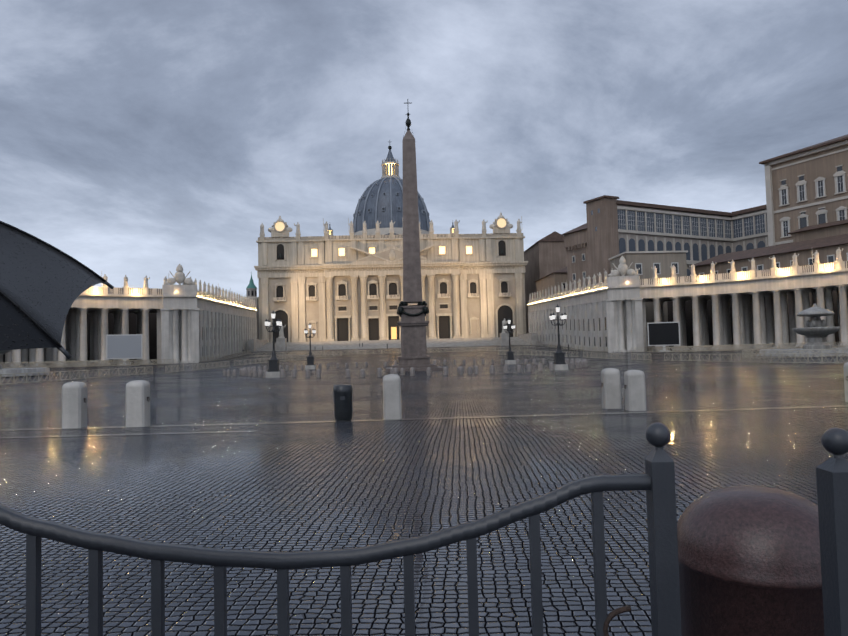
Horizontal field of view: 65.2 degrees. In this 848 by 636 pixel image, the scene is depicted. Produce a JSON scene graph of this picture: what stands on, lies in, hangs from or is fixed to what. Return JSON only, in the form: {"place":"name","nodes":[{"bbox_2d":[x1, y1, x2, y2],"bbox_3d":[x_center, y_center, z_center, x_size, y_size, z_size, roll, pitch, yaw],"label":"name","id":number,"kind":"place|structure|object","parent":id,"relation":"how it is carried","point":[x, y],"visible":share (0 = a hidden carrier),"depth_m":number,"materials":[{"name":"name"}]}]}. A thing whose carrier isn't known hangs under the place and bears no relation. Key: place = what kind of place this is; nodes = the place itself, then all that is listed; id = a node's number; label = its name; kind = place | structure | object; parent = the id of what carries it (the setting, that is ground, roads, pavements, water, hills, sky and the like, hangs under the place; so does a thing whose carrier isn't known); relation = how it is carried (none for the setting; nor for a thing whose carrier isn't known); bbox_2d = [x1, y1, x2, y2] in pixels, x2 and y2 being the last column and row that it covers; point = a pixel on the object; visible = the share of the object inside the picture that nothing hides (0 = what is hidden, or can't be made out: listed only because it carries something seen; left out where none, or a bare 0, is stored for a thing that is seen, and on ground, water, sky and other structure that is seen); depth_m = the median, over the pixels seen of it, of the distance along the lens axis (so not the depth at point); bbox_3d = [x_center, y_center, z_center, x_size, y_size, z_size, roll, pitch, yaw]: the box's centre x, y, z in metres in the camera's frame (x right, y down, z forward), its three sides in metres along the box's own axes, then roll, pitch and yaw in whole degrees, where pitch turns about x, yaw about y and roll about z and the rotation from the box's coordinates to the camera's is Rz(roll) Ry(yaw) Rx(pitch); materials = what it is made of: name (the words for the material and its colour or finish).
{"place":"outdoors","nodes":[
{"label":"outdoors","id":0,"kind":"place"},
{"bbox_2d":[0,221,113,358],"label":"umbrella","id":1,"kind":"object","parent":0,"point":[44,285],"visible":1,"depth_m":1.15,"materials":[{"name":"black fabric"}]},
{"bbox_2d":[245,272,258,339],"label":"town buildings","id":2,"kind":"structure","parent":0,"point":[251,291],"depth_m":340.43,"materials":[{"name":"grey stone"}]},
{"bbox_2d":[0,345,847,635],"bbox_3d":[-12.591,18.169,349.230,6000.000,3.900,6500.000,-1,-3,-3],"label":"piazza ground","id":3,"kind":"structure","parent":0,"point":[290,487],"depth_m":8.79,"materials":[{"name":"grey stone"}]},
{"bbox_2d":[0,350,52,376],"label":"fountain basin","id":4,"kind":"object","parent":3,"relation":"on","point":[8,371],"visible":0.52,"depth_m":94.90,"materials":[{"name":"stone"}]},
{"bbox_2d":[0,264,199,367],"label":"colonnade","id":5,"kind":"object","parent":3,"relation":"on","point":[99,304],"visible":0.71,"depth_m":157.03,"materials":[{"name":"stone"}]},
{"bbox_2d":[106,334,142,364],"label":"video screen","id":6,"kind":"object","parent":3,"relation":"on","point":[125,346],"visible":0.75,"depth_m":148.18,"materials":[{"name":"grey"}]},
{"bbox_2d":[157,277,256,362],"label":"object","id":7,"kind":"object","parent":3,"relation":"on","point":[227,325],"visible":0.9,"depth_m":198.49,"materials":[{"name":"stone"}]},
{"bbox_2d":[304,323,315,368],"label":"lamp post","id":8,"kind":"object","parent":3,"relation":"on","point":[310,364],"visible":1,"depth_m":116.11,"materials":[{"name":"black metal"}]},
{"bbox_2d":[0,474,650,635],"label":"fence panel","id":9,"kind":"object","parent":3,"relation":"on","point":[37,530],"visible":1,"depth_m":2.16,"materials":[{"name":"black metal"}]},
{"bbox_2d":[381,374,402,419],"bbox_3d":[-0.847,2.081,17.550,0.570,1.180,0.475,-1,-3,-3],"label":"bollard","id":10,"kind":"object","parent":3,"relation":"on","point":[392,391],"visible":1,"depth_m":17.32,"materials":[{"name":"stone"}]},
{"bbox_2d":[248,318,543,351],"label":"steps","id":11,"kind":"structure","parent":3,"relation":"on","point":[281,344],"depth_m":252.74,"materials":[{"name":"stone"}]},
{"bbox_2d":[254,213,527,342],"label":"basilica facade","id":12,"kind":"structure","parent":11,"relation":"on","point":[339,288],"depth_m":284.12,"materials":[{"name":"beige stone"}]},
{"bbox_2d":[353,146,429,234],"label":"basilica dome","id":13,"kind":"structure","parent":12,"relation":"on","point":[380,200],"depth_m":423.25,"materials":[{"name":"blue metal"}]},
{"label":"basilica","id":14,"kind":"object","parent":11,"relation":"on","visible":0},
{"bbox_2d":[328,224,332,235],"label":"minor dome","id":15,"kind":"structure","parent":14,"relation":"on","point":[330,230],"depth_m":358.60,"materials":[{"name":"stone"}]},
{"bbox_2d":[450,222,453,233],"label":"minor dome","id":16,"kind":"structure","parent":14,"relation":"on","point":[452,230],"depth_m":361.58,"materials":[{"name":"stone"}]},
{"bbox_2d":[3,294,788,362],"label":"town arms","id":17,"kind":"object","parent":3,"relation":"on","point":[153,329],"depth_m":179.12},
{"bbox_2d":[223,358,587,377],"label":"obelisk bollard ring","id":18,"kind":"object","parent":3,"relation":"on","point":[248,371],"visible":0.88,"depth_m":82.30,"materials":[{"name":"stone"}]},
{"bbox_2d":[386,99,443,371],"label":"obelisk","id":19,"kind":"object","parent":3,"relation":"on","point":[412,323],"visible":1,"depth_m":98.98,"materials":[{"name":"stone"}]},
{"bbox_2d":[0,342,847,384],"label":"crowd barriers","id":20,"kind":"object","parent":3,"relation":"on","point":[291,355],"visible":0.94,"depth_m":136.01,"materials":[{"name":"grey metal"}]},
{"bbox_2d":[0,354,847,437],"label":"piazza travertine strips","id":21,"kind":"object","parent":3,"relation":"on","point":[598,365],"visible":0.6,"depth_m":17.33,"materials":[{"name":"grey stone"}]},
{"bbox_2d":[62,382,86,427],"bbox_3d":[-9.025,2.237,17.116,0.570,1.180,0.484,-1,-3,-3],"label":"bollard","id":22,"kind":"object","parent":21,"relation":"on","point":[74,404],"visible":1,"depth_m":16.90,"materials":[{"name":"stone"}]},
{"bbox_2d":[126,380,149,426],"bbox_3d":[-7.329,2.189,16.982,0.570,1.180,0.481,-1,-3,-3],"label":"bollard","id":23,"kind":"object","parent":21,"relation":"on","point":[137,403],"visible":1,"depth_m":16.76,"materials":[{"name":"stone"}]},
{"bbox_2d":[264,310,281,377],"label":"lamp post","id":24,"kind":"object","parent":21,"relation":"on","point":[273,371],"visible":0.98,"depth_m":80.79,"materials":[{"name":"black metal"}]},
{"bbox_2d":[333,385,352,420],"bbox_3d":[-2.117,2.219,17.371,0.516,0.940,0.516,-1,-3,-3],"label":"litter bin","id":25,"kind":"object","parent":21,"relation":"on","point":[343,409],"visible":0.98,"depth_m":17.17,"materials":[{"name":"metal"}]},
{"bbox_2d":[503,319,515,363],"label":"lamp post","id":26,"kind":"object","parent":21,"relation":"on","point":[510,359],"visible":1,"depth_m":117.72,"materials":[{"name":"black metal"}]},
{"bbox_2d":[549,304,567,369],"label":"lamp post","id":27,"kind":"object","parent":3,"relation":"on","point":[559,363],"visible":1,"depth_m":82.41,"materials":[{"name":"black metal"}]},
{"bbox_2d":[527,269,646,351],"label":"corridor wing building","id":28,"kind":"structure","parent":3,"relation":"on","point":[583,308],"depth_m":201.89,"materials":[{"name":"stone"}]},
{"bbox_2d":[601,368,621,408],"bbox_3d":[5.527,2.073,19.569,0.569,1.180,0.494,-1,-3,-3],"label":"bollard","id":29,"kind":"object","parent":3,"relation":"on","point":[611,387],"visible":0.96,"depth_m":19.34,"materials":[{"name":"stone"}]},
{"bbox_2d":[624,370,645,410],"bbox_3d":[5.862,2.004,18.413,0.569,1.120,0.491,-1,-3,-3],"label":"bollard","id":30,"kind":"object","parent":3,"relation":"on","point":[635,390],"visible":0.98,"depth_m":18.19,"materials":[{"name":"stone"}]},
{"bbox_2d":[647,322,679,351],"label":"video screen","id":31,"kind":"object","parent":3,"relation":"on","point":[664,334],"visible":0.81,"depth_m":156.70,"materials":[{"name":"black"}]},
{"bbox_2d":[645,423,681,635],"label":"fence post","id":32,"kind":"object","parent":3,"relation":"on","point":[663,553],"visible":1,"depth_m":2.13,"materials":[{"name":"black metal"}]},
{"bbox_2d":[583,195,767,284],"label":"palace building","id":33,"kind":"structure","parent":3,"relation":"on","point":[615,226],"depth_m":218.57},
{"bbox_2d":[524,219,847,349],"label":"palace lower ranges","id":34,"kind":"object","parent":3,"relation":"on","point":[555,258],"visible":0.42,"depth_m":184.47,"materials":[{"name":"brown brick"}]},
{"bbox_2d":[605,247,847,352],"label":"colonnade","id":35,"kind":"object","parent":3,"relation":"on","point":[746,292],"visible":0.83,"depth_m":156.42,"materials":[{"name":"stone"}]},
{"bbox_2d":[677,486,824,635],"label":"granite bollard","id":36,"kind":"object","parent":3,"relation":"on","point":[749,559],"visible":0.88,"depth_m":2.35,"materials":[{"name":"brown stone"}]},
{"bbox_2d":[757,303,847,356],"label":"fountain","id":37,"kind":"object","parent":3,"relation":"on","point":[815,331],"visible":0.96,"depth_m":101.22,"materials":[{"name":"stone"}]},
{"bbox_2d":[759,134,847,245],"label":"palace building","id":38,"kind":"structure","parent":3,"relation":"on","point":[806,186],"depth_m":180.99,"materials":[{"name":"paint"}]},
{"bbox_2d":[816,427,847,635],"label":"fence post","id":39,"kind":"object","parent":3,"relation":"on","point":[832,483],"visible":1,"depth_m":1.91,"materials":[{"name":"black metal"}]},
{"bbox_2d":[843,362,847,401],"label":"bollard","id":40,"kind":"object","parent":3,"relation":"on","point":[845,367],"visible":1,"depth_m":19.27,"materials":[{"name":"stone"}]},
{"bbox_2d":[0,0,847,299],"label":"sky","id":41,"kind":"structure","parent":0,"point":[139,139],"materials":[{"name":"grey"}]},
{"bbox_2d":[603,606,631,635],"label":"curved metal rod","id":42,"kind":"object","parent":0,"point":[614,613],"visible":1,"depth_m":2.13,"materials":[{"name":"brown metal"}]}
]}

